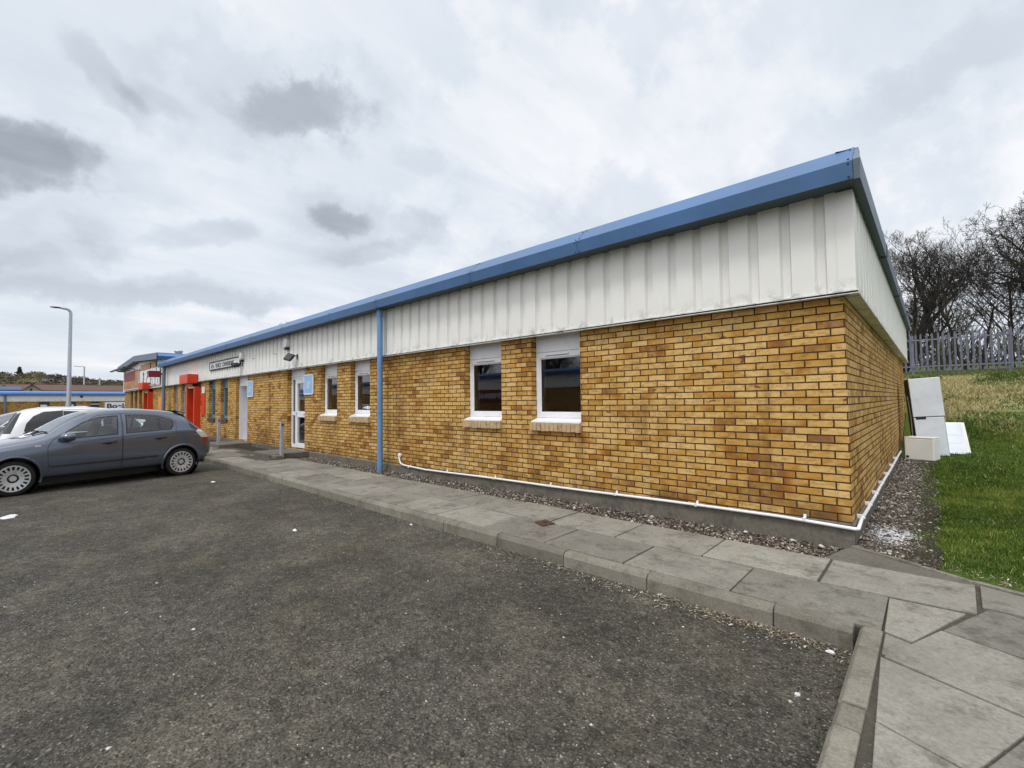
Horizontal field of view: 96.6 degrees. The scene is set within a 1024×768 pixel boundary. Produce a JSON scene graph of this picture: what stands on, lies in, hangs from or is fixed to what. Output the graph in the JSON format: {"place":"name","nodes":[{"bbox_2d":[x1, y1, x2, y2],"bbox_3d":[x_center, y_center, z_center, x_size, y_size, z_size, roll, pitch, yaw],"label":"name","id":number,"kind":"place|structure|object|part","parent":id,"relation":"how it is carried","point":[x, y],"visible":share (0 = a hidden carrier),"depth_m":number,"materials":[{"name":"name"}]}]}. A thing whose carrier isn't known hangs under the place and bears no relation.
{"place":"outdoors","nodes":[
{"label":"outdoors","id":0,"kind":"place"},
{"bbox_2d":[0,386,20,390],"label":"navy roofed shed","id":1,"kind":"structure","parent":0,"point":[7,388],"depth_m":82.63,"materials":[{"name":"blue metal"}]},
{"bbox_2d":[0,373,119,385],"bbox_3d":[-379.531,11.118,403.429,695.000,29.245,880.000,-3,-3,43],"label":"hill","id":2,"kind":"structure","parent":0,"point":[35,380],"depth_m":241.77,"materials":[{"name":"green plant"}]},
{"bbox_2d":[14,367,22,373],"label":"conifer tree","id":3,"kind":"object","parent":2,"relation":"on","point":[19,370],"visible":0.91,"depth_m":298.97,"materials":[{"name":"green plant"}]},
{"bbox_2d":[270,455,282,459],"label":"concrete block","id":4,"kind":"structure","parent":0,"point":[276,457],"depth_m":11.49,"materials":[{"name":"grey concrete"}]},
{"bbox_2d":[0,414,905,767],"bbox_3d":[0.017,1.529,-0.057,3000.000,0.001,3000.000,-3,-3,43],"label":"ground","id":5,"kind":"structure","parent":0,"point":[154,500],"depth_m":2.81,"materials":[{"name":"grey asphalt"}]},
{"bbox_2d":[0,514,16,518],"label":"litter","id":6,"kind":"object","parent":5,"relation":"on","point":[9,516],"visible":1,"depth_m":6.28,"materials":[{"name":"white paper"}]},
{"bbox_2d":[0,411,18,431],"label":"parked car","id":7,"kind":"object","parent":5,"relation":"on","point":[5,418],"visible":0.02,"depth_m":11.87,"materials":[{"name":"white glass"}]},
{"bbox_2d":[21,384,42,390],"bbox_3d":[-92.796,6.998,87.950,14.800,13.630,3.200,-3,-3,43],"label":"tiled hall","id":8,"kind":"structure","parent":5,"relation":"on","point":[31,387],"depth_m":83.47,"materials":[{"name":"brown tile"}]},
{"bbox_2d":[50,306,72,405],"bbox_3d":[-29.257,-1.030,29.561,0.305,7.970,1.130,-3,-3,43],"label":"street lamp","id":9,"kind":"object","parent":5,"relation":"on","point":[69,376],"visible":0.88,"depth_m":29.83,"materials":[{"name":"metal"}]},
{"bbox_2d":[0,371,122,385],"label":"woodland","id":10,"kind":"object","parent":5,"relation":"on","point":[75,379],"visible":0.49,"depth_m":256.10,"materials":[{"name":"green plant"}]},
{"bbox_2d":[0,391,124,414],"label":"building","id":11,"kind":"structure","parent":5,"relation":"on","point":[12,401],"depth_m":70.51,"materials":[{"name":"white paint"}]},
{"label":"doorway","id":12,"kind":"part","parent":11,"relation":"part of","materials":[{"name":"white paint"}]},
{"bbox_2d":[91,401,98,407],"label":"window","id":13,"kind":"structure","parent":11,"relation":"in","point":[93,403],"depth_m":74.06,"materials":[{"name":"black glass"}]},
{"bbox_2d":[105,402,124,407],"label":"hire sign","id":14,"kind":"object","parent":11,"relation":"attached to","point":[114,404],"visible":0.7,"depth_m":53.11,"materials":[{"name":"white paint"}]},
{"bbox_2d":[6,384,122,391],"bbox_3d":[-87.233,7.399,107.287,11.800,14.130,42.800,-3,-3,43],"label":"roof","id":15,"kind":"structure","parent":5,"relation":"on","point":[63,387],"depth_m":96.91,"materials":[{"name":"brown tile"}]},
{"bbox_2d":[0,406,144,439],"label":"parked car","id":16,"kind":"object","parent":5,"relation":"on","point":[20,423],"visible":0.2,"depth_m":10.05,"materials":[{"name":"white metal"}]},
{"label":"rear window","id":17,"kind":"part","parent":16,"relation":"part of","materials":[{"name":"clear glass"}]},
{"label":"rear window","id":18,"kind":"part","parent":16,"relation":"part of","materials":[{"name":"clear glass"}]},
{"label":"window","id":19,"kind":"part","parent":16,"relation":"part of","materials":[{"name":"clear glass"}]},
{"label":"window","id":20,"kind":"part","parent":16,"relation":"part of","materials":[{"name":"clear glass"}]},
{"bbox_3d":[-9.834,1.172,10.468,0.331,1.199,0.696,-2,-3,41],"label":"door","id":21,"kind":"part","parent":16,"relation":"part of","materials":[{"name":"clear glass"}]},
{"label":"window","id":22,"kind":"part","parent":16,"relation":"part of","materials":[{"name":"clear glass"}]},
{"bbox_2d":[75,366,84,384],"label":"street lamp","id":23,"kind":"object","parent":5,"relation":"on","point":[83,374],"visible":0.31,"depth_m":102.43,"materials":[{"name":"metal"}]},
{"bbox_2d":[0,408,209,496],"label":"parked car","id":24,"kind":"object","parent":5,"relation":"on","point":[168,442],"visible":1,"depth_m":8.90,"materials":[{"name":"grey metal"}]},
{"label":"window","id":25,"kind":"part","parent":24,"relation":"part of","materials":[{"name":"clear glass"}]},
{"bbox_3d":[-9.269,1.168,9.406,0.269,1.108,1.077,-2,-3,33],"label":"door","id":26,"kind":"part","parent":24,"relation":"part of","materials":[{"name":"clear glass"}]},
{"bbox_3d":[-8.051,1.125,8.624,0.269,1.108,1.077,-2,-3,33],"label":"door","id":27,"kind":"part","parent":24,"relation":"part of","materials":[{"name":"grey paint"}]},
{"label":"window","id":28,"kind":"part","parent":24,"relation":"part of","materials":[{"name":"black glass"}]},
{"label":"window","id":29,"kind":"part","parent":24,"relation":"part of","materials":[{"name":"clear glass"}]},
{"bbox_3d":[-8.733,1.193,10.239,0.272,1.108,0.953,-2,-3,33],"label":"door","id":30,"kind":"part","parent":24,"relation":"part of","materials":[{"name":"clear glass"}]},
{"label":"window","id":31,"kind":"part","parent":24,"relation":"part of","materials":[{"name":"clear glass"}]},
{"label":"window","id":32,"kind":"part","parent":24,"relation":"part of","materials":[{"name":"black glass"}]},
{"bbox_3d":[-7.516,1.150,9.458,0.272,1.108,0.953,-2,-3,33],"label":"door","id":33,"kind":"part","parent":24,"relation":"part of","materials":[{"name":"grey paint"}]},
{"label":"window","id":34,"kind":"part","parent":24,"relation":"part of","materials":[{"name":"black glass"}]},
{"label":"rear window","id":35,"kind":"part","parent":24,"relation":"part of","materials":[{"name":"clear glass"}]},
{"bbox_2d":[117,350,183,409],"bbox_3d":[-18.690,0.509,34.257,13.820,4.940,15.290,-3,-3,43],"label":"gabled unit","id":36,"kind":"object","parent":5,"relation":"on","point":[144,395],"visible":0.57,"depth_m":27.26,"materials":[{"name":"brick"}]},
{"bbox_2d":[110,366,138,390],"bbox_3d":[-26.147,-0.328,30.721,6.186,1.433,0.775,-3,-3,43],"label":"shop sign","id":37,"kind":"object","parent":36,"relation":"attached to","point":[131,380],"visible":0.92,"depth_m":30.70,"materials":[{"name":"white paint"}]},
{"bbox_2d":[141,363,149,370],"bbox_3d":[-22.125,-1.036,27.544,2.850,0.350,0.020,-3,-3,43],"label":"wall board","id":38,"kind":"object","parent":36,"relation":"attached to","point":[145,366],"depth_m":27.47,"materials":[{"name":"brown wood"}]},
{"bbox_2d":[140,367,159,385],"bbox_3d":[-21.239,-0.362,26.700,5.850,1.034,0.024,-3,-3,43],"label":"shop sign","id":39,"kind":"object","parent":36,"relation":"attached to","point":[145,378],"visible":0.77,"depth_m":26.40,"materials":[{"name":"white paint"}]},
{"bbox_2d":[151,361,155,367],"bbox_3d":[-20.378,-1.115,25.937,1.300,0.350,0.020,-3,-3,43],"label":"wall board","id":40,"kind":"object","parent":36,"relation":"attached to","point":[153,363],"depth_m":25.88,"materials":[{"name":"brown wood"}]},
{"bbox_2d":[148,371,161,376],"bbox_3d":[-19.035,-0.534,24.353,0.080,0.340,0.590,-3,-3,43],"label":"projecting sign","id":41,"kind":"object","parent":36,"relation":"attached to","point":[154,373],"visible":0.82,"depth_m":24.30,"materials":[{"name":"red metal"}]},
{"bbox_2d":[158,397,160,409],"bbox_3d":[-19.419,1.302,25.160,0.800,1.200,0.020,-3,-3,43],"label":"plywood board","id":42,"kind":"object","parent":36,"relation":"attached to","point":[159,403],"visible":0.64,"depth_m":25.18,"materials":[{"name":"orange wood"}]},
{"bbox_2d":[0,466,851,767],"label":"loose chippings","id":43,"kind":"object","parent":5,"relation":"on","point":[462,754],"visible":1,"depth_m":2.58,"materials":[{"name":"gravel"}]},
{"bbox_2d":[157,147,910,547],"bbox_3d":[-3.508,-0.088,18.729,29.708,4.700,13.000,-3,-3,43],"label":"industrial unit","id":44,"kind":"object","parent":5,"relation":"on","point":[731,357],"visible":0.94,"depth_m":5.96,"materials":[{"name":"brick"}]},
{"bbox_2d":[176,385,177,409],"bbox_3d":[-16.740,0.874,22.811,0.890,1.680,0.235,-3,-3,43],"label":"window","id":45,"kind":"structure","parent":44,"relation":"in","point":[176,385],"depth_m":23.09,"materials":[{"name":"glass"}]},
{"bbox_2d":[184,384,185,416],"bbox_3d":[-15.562,0.821,21.729,0.890,1.680,0.235,-3,-3,43],"label":"window","id":46,"kind":"structure","parent":44,"relation":"in","point":[184,384],"depth_m":21.99,"materials":[{"name":"metal"}]},
{"bbox_2d":[201,387,204,414],"bbox_3d":[-13.066,0.713,19.312,0.500,1.200,0.025,-3,-3,43],"label":"notice board","id":47,"kind":"object","parent":44,"relation":"attached to","point":[203,403],"visible":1,"depth_m":19.27,"materials":[{"name":"red paint"}]},
{"bbox_2d":[207,380,215,420],"bbox_3d":[-12.145,0.666,18.587,0.940,1.680,0.235,-3,-3,43],"label":"window","id":48,"kind":"structure","parent":44,"relation":"in","point":[213,381],"depth_m":18.82,"materials":[{"name":"teal glass"}]},
{"bbox_2d":[220,378,227,421],"bbox_3d":[-10.967,0.612,17.505,0.900,1.680,0.235,-3,-3,43],"label":"window","id":49,"kind":"structure","parent":44,"relation":"in","point":[224,419],"depth_m":17.71,"materials":[{"name":"teal glass"}]},
{"bbox_2d":[209,356,240,370],"bbox_3d":[-10.829,-0.751,17.153,3.704,0.339,0.028,-3,-3,43],"label":"name board","id":50,"kind":"object","parent":44,"relation":"attached to","point":[220,364],"visible":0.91,"depth_m":17.16,"materials":[{"name":"white paint"}]},
{"bbox_2d":[231,362,242,367],"bbox_3d":[-9.493,-0.656,15.741,0.261,0.200,0.323,-3,-3,43],"label":"flood light","id":51,"kind":"object","parent":44,"relation":"attached to","point":[237,364],"visible":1,"depth_m":15.68,"materials":[{"name":"black plastic"}]},
{"bbox_2d":[238,352,244,361],"bbox_3d":[-9.338,-0.936,15.739,0.330,0.348,0.128,-3,-3,43],"label":"alarm box","id":52,"kind":"object","parent":44,"relation":"attached to","point":[241,357],"visible":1,"depth_m":15.67,"materials":[{"name":"white plastic"}]},
{"bbox_3d":[-9.312,0.851,16.359,1.210,2.280,0.470,-3,-3,43],"label":"door","id":53,"kind":"part","parent":44,"relation":"part of","materials":[{"name":"white plastic"}]},
{"bbox_2d":[247,381,253,396],"bbox_3d":[-8.866,0.167,15.458,0.546,0.546,0.028,-3,-3,43],"label":"door sign","id":54,"kind":"object","parent":44,"relation":"attached to","point":[250,386],"visible":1,"depth_m":15.43,"materials":[{"name":"white paint"}]},
{"bbox_2d":[283,338,290,349],"bbox_3d":[-6.499,-1.155,13.131,0.330,0.348,0.128,-3,-3,43],"label":"alarm box","id":55,"kind":"object","parent":44,"relation":"attached to","point":[286,343],"visible":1,"depth_m":13.06,"materials":[{"name":"white plastic"}]},
{"bbox_2d":[283,353,297,360],"bbox_3d":[-6.144,-0.743,12.662,0.261,0.255,0.321,-3,-3,43],"label":"flood light","id":56,"kind":"object","parent":44,"relation":"attached to","point":[289,357],"visible":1,"depth_m":12.61,"materials":[{"name":"black plastic"}]},
{"bbox_3d":[-6.075,0.668,13.081,1.200,2.330,0.135,-3,-3,43],"label":"door","id":57,"kind":"part","parent":44,"relation":"part of","materials":[{"name":"white plastic"}]},
{"bbox_2d":[304,374,313,394],"bbox_3d":[-5.515,0.015,12.377,0.576,0.546,0.028,-3,-3,43],"label":"door sign","id":58,"kind":"object","parent":44,"relation":"attached to","point":[308,384],"visible":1,"depth_m":12.34,"materials":[{"name":"white paint"}]},
{"bbox_2d":[318,364,336,420],"bbox_3d":[-4.637,0.188,11.689,0.923,1.507,0.255,-3,-3,43],"label":"window","id":59,"kind":"structure","parent":44,"relation":"in","point":[330,414],"depth_m":11.83,"materials":[{"name":"white plastic"}]},
{"bbox_2d":[348,359,369,422],"bbox_3d":[-3.482,0.138,10.627,0.903,1.510,0.256,-3,-3,43],"label":"window","id":60,"kind":"structure","parent":44,"relation":"in","point":[360,416],"depth_m":10.75,"materials":[{"name":"white plastic"}]},
{"bbox_2d":[463,342,501,428],"bbox_3d":[-0.461,0.000,7.851,0.913,1.510,0.254,-3,-3,43],"label":"window","id":61,"kind":"structure","parent":44,"relation":"in","point":[477,419],"depth_m":7.93,"materials":[{"name":"white plastic"}]},
{"bbox_2d":[529,331,581,432],"bbox_3d":[0.677,-0.051,6.803,0.918,1.511,0.256,-3,-3,43],"label":"window","id":62,"kind":"structure","parent":44,"relation":"in","point":[556,421],"depth_m":6.86,"materials":[{"name":"white plastic"}]},
{"bbox_2d":[199,456,882,767],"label":"kerb","id":63,"kind":"structure","parent":5,"relation":"on","point":[841,744],"depth_m":3.28,"materials":[{"name":"concrete"}]},
{"bbox_2d":[851,545,1023,596],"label":"path edging","id":64,"kind":"object","parent":5,"relation":"on","point":[994,587],"visible":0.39,"depth_m":3.56,"materials":[{"name":"concrete"}]},
{"bbox_2d":[0,0,1023,380],"label":"sky","id":65,"kind":"structure","parent":0,"point":[187,176],"materials":[{"name":"white"}]},
{"bbox_2d":[210,440,942,568],"bbox_3d":[-4.944,2.211,19.616,34.040,0.073,13.050,-3,-3,43],"label":"soil strip","id":66,"kind":"object","parent":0,"point":[930,564],"visible":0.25,"depth_m":5.08,"materials":[{"name":"grey gravel"}]},
{"bbox_2d":[206,447,1023,767],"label":"pavement","id":67,"kind":"structure","parent":0,"point":[948,687],"depth_m":3.10,"materials":[{"name":"grey concrete"}]},
{"bbox_2d":[210,440,250,448],"bbox_3d":[-9.611,2.065,15.463,1.500,0.175,0.975,-3,-3,43],"label":"doorstep","id":68,"kind":"object","parent":67,"relation":"on","point":[230,444],"visible":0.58,"depth_m":15.05,"materials":[{"name":"concrete"}]},
{"bbox_2d":[217,417,220,442],"bbox_3d":[-9.825,1.547,15.283,0.096,0.852,0.092,-3,-3,43],"label":"bollard","id":69,"kind":"object","parent":68,"relation":"on","point":[218,429],"visible":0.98,"depth_m":15.25,"materials":[{"name":"metal"}]},
{"bbox_2d":[253,448,308,458],"bbox_3d":[-6.278,1.914,12.399,1.300,0.175,0.975,-3,-3,43],"label":"doorstep","id":70,"kind":"object","parent":67,"relation":"on","point":[289,453],"visible":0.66,"depth_m":12.14,"materials":[{"name":"concrete"}]},
{"bbox_2d":[279,421,283,457],"bbox_3d":[-5.927,1.427,11.753,0.096,0.952,0.092,-3,-3,43],"label":"bollard","id":71,"kind":"object","parent":67,"relation":"on","point":[281,452],"visible":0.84,"depth_m":11.72,"materials":[{"name":"metal"}]},
{"bbox_2d":[535,519,554,526],"bbox_3d":[0.365,1.593,5.189,0.177,0.052,0.195,1,-2,-29],"label":"stopcock cover","id":72,"kind":"object","parent":67,"relation":"on","point":[543,523],"visible":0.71,"depth_m":5.16,"materials":[{"name":"metal"}]},
{"bbox_2d":[328,502,1022,663],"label":"dry leaves","id":73,"kind":"object","parent":67,"relation":"on","point":[753,623],"visible":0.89,"depth_m":3.29,"materials":[{"name":"brown plant"}]},
{"bbox_2d":[294,457,944,565],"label":"gravel","id":74,"kind":"structure","parent":0,"point":[901,482],"depth_m":5.55,"materials":[{"name":"grey gravel"}]},
{"bbox_2d":[863,523,923,550],"bbox_3d":[3.840,1.524,4.601,0.570,0.022,1.293,-3,-3,43],"label":"white powder","id":75,"kind":"object","parent":74,"relation":"on","point":[904,535],"visible":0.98,"depth_m":4.59,"materials":[{"name":"white gravel"}]},
{"bbox_2d":[904,436,939,460],"bbox_3d":[9.074,1.421,10.097,0.437,0.500,0.504,1,-3,-33],"label":"white cabinet","id":76,"kind":"object","parent":74,"relation":"on","point":[925,448],"visible":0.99,"depth_m":9.95,"materials":[{"name":"beige metal"}]},
{"bbox_2d":[826,547,974,585],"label":"slab","id":77,"kind":"structure","parent":0,"point":[855,556],"depth_m":3.86,"materials":[{"name":"concrete"}]},
{"bbox_2d":[901,359,1023,592],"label":"grass bank","id":78,"kind":"structure","parent":0,"point":[951,571],"depth_m":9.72,"materials":[{"name":"green plant"}]},
{"bbox_2d":[903,377,949,455],"bbox_3d":[9.586,0.764,10.575,0.673,1.830,0.605,-2,-2,32],"label":"fridge freezer","id":79,"kind":"object","parent":78,"relation":"on","point":[925,407],"visible":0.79,"depth_m":10.35,"materials":[{"name":"white plastic"}]},
{"bbox_3d":[9.419,0.301,10.382,0.605,0.915,0.052,-2,-2,32],"label":"door","id":80,"kind":"part","parent":79,"relation":"part of","materials":[{"name":"white metal"}]},
{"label":"door","id":81,"kind":"part","parent":79,"relation":"part of","materials":[{"name":"white metal"}]},
{"bbox_2d":[883,226,1003,371],"bbox_3d":[21.316,-4.300,22.974,5.273,8.206,6.587,-3,-3,43],"label":"bare tree","id":82,"kind":"object","parent":78,"relation":"on","point":[916,270],"visible":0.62,"depth_m":22.82,"materials":[{"name":"brown plant"}]},
{"bbox_2d":[893,252,994,369],"bbox_3d":[20.585,-3.411,21.565,4.187,6.170,3.773,0,-2,-15],"label":"bare tree","id":83,"kind":"object","parent":78,"relation":"on","point":[945,316],"visible":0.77,"depth_m":21.38,"materials":[{"name":"brown plant"}]},
{"bbox_2d":[900,264,988,369],"bbox_3d":[26.494,-4.345,28.875,6.122,7.646,4.733,-1,-2,14],"label":"bare tree","id":84,"kind":"object","parent":78,"relation":"on","point":[938,327],"visible":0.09,"depth_m":28.88,"materials":[{"name":"brown plant"}]},
{"bbox_2d":[945,422,970,453],"bbox_3d":[10.024,1.266,10.439,0.610,0.860,0.082,-2,-29,29],"label":"freezer lid","id":85,"kind":"object","parent":78,"relation":"on","point":[958,441],"visible":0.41,"depth_m":10.36,"materials":[{"name":"white plastic"}]},
{"bbox_2d":[902,255,1023,370],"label":"scrub","id":86,"kind":"object","parent":78,"relation":"on","point":[971,350],"visible":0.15,"depth_m":20.06,"materials":[{"name":"brown plant"}]},
{"bbox_2d":[903,325,1023,374],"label":"palisade fence","id":87,"kind":"object","parent":78,"relation":"on","point":[1011,362],"visible":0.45,"depth_m":17.74,"materials":[{"name":"metal"}]},
{"bbox_2d":[922,198,1023,367],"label":"bare tree","id":88,"kind":"object","parent":78,"relation":"on","point":[976,265],"visible":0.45,"depth_m":21.60,"materials":[{"name":"brown plant"}]},
{"bbox_2d":[934,254,1023,368],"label":"bare tree","id":89,"kind":"object","parent":78,"relation":"on","point":[1019,319],"visible":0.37,"depth_m":22.49,"materials":[{"name":"brown plant"}]},
{"bbox_2d":[941,191,1023,328],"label":"bare tree","id":90,"kind":"object","parent":78,"relation":"on","point":[1010,260],"visible":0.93,"depth_m":20.49,"materials":[{"name":"brown plant"}]}
]}

